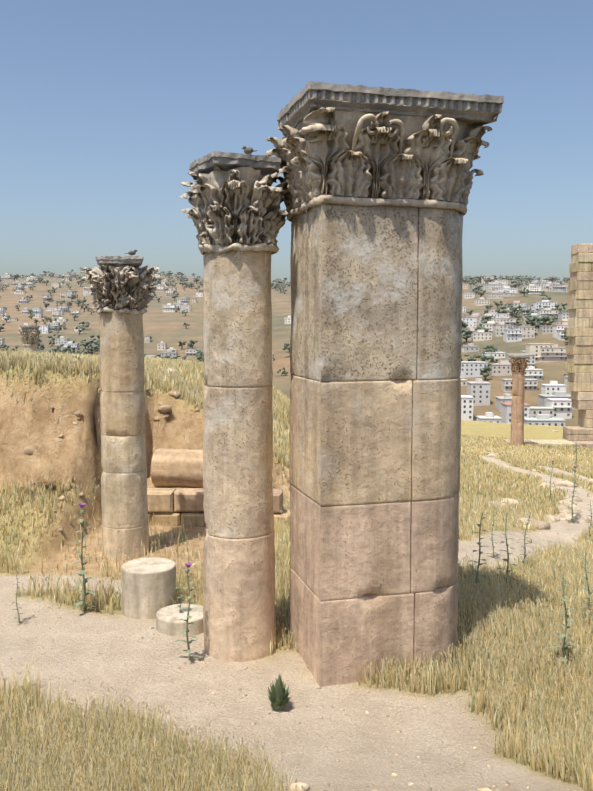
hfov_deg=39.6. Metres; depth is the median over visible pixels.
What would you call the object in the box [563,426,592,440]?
stone plinth
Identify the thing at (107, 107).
sky
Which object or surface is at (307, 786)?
path pebbles
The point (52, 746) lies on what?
grass
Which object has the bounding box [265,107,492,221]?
pier capital bell
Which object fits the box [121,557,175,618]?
drum
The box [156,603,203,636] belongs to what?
disc drum
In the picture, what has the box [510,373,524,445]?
column shaft
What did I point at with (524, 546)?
thistle plant
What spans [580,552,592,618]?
thistle plant
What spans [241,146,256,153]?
bird on capital
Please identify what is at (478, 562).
thistle plant
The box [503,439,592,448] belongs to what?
podium wall
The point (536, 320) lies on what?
tree crowns
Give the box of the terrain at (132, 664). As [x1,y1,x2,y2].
[0,368,592,790]
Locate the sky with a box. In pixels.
[0,0,592,282]
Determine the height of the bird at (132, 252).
0.088 m
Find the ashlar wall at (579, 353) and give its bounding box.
[565,244,592,427]
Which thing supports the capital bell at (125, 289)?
on the column shaft at (124, 504)
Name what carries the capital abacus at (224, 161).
on the capital bell at (239, 208)
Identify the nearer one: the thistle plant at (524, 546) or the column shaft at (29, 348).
the thistle plant at (524, 546)
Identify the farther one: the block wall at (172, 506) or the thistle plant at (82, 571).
the block wall at (172, 506)
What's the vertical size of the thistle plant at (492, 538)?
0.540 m
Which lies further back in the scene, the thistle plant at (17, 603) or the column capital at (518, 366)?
the column capital at (518, 366)
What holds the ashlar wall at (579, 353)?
on the stone plinth at (571, 433)
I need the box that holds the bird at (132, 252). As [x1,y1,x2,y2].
[124,249,136,254]
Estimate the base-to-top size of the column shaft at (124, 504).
2.870 m
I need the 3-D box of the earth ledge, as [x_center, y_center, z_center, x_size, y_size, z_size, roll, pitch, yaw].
[-1.412,1.399,11.491,2.380,0.567,1.889,0,5,2]
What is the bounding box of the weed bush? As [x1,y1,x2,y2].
[267,674,290,710]
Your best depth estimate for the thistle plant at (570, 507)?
13.44 m
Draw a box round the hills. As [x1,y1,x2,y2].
[0,273,579,425]
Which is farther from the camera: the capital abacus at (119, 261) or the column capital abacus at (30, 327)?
the column capital abacus at (30, 327)
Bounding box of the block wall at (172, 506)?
[147,488,289,526]
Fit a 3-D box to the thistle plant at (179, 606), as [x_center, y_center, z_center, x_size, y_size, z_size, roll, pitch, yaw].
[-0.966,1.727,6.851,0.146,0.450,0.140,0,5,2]
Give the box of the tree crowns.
[0,267,569,377]
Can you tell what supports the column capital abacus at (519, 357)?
on the column capital at (518, 366)
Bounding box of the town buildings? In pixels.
[0,270,574,426]
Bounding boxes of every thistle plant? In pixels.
[10,572,27,623]
[72,508,97,611]
[172,568,203,660]
[175,584,185,612]
[467,512,489,594]
[486,510,498,557]
[496,513,517,582]
[516,512,530,564]
[546,463,554,498]
[550,572,574,664]
[566,469,578,522]
[573,436,578,462]
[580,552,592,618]
[585,503,592,539]
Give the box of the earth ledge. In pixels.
[147,478,276,488]
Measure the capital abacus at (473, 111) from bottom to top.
0.160 m
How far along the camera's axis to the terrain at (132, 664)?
6.17 m
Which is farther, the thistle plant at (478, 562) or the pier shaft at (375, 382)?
the thistle plant at (478, 562)
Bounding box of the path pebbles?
[10,409,583,790]
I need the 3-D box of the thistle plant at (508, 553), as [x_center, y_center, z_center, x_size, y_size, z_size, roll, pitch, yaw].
[2.079,1.513,8.058,0.285,0.720,0.266,3,6,29]
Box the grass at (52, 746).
[0,350,592,790]
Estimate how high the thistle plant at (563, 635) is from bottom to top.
0.720 m
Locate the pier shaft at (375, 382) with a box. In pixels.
[289,203,462,686]
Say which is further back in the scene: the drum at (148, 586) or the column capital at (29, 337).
the column capital at (29, 337)
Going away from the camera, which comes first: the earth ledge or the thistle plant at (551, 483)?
the earth ledge
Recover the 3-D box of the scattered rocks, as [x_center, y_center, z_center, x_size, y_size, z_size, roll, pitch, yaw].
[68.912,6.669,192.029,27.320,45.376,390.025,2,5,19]
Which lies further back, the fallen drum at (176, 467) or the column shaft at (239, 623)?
the fallen drum at (176, 467)
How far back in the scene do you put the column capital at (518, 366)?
36.91 m
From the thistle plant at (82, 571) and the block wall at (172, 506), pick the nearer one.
the thistle plant at (82, 571)
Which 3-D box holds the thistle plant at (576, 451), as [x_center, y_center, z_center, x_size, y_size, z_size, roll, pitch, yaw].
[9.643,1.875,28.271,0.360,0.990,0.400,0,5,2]
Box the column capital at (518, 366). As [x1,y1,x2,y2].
[508,358,529,373]
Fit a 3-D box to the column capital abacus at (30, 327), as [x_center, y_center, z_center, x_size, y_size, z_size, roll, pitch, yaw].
[-9.776,-2.495,30.201,0.680,0.120,0.659,-1,5,-12]
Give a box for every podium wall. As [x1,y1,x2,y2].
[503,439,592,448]
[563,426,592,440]
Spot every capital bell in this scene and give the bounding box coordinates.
[81,265,160,313]
[179,167,291,254]
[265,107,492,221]
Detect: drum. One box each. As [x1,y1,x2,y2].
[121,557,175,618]
[151,448,202,487]
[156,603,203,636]
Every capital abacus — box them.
[21,326,39,328]
[95,256,143,268]
[189,151,280,179]
[277,81,503,136]
[509,355,528,358]
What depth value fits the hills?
1093.34 m
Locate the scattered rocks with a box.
[17,368,592,531]
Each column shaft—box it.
[24,346,36,351]
[99,310,148,559]
[203,249,275,661]
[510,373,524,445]
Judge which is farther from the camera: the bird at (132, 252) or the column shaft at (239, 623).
the bird at (132, 252)
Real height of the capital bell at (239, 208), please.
0.613 m
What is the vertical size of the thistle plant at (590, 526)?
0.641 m
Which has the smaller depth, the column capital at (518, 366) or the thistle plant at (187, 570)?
the thistle plant at (187, 570)
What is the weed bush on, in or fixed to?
on the terrain at (132, 664)

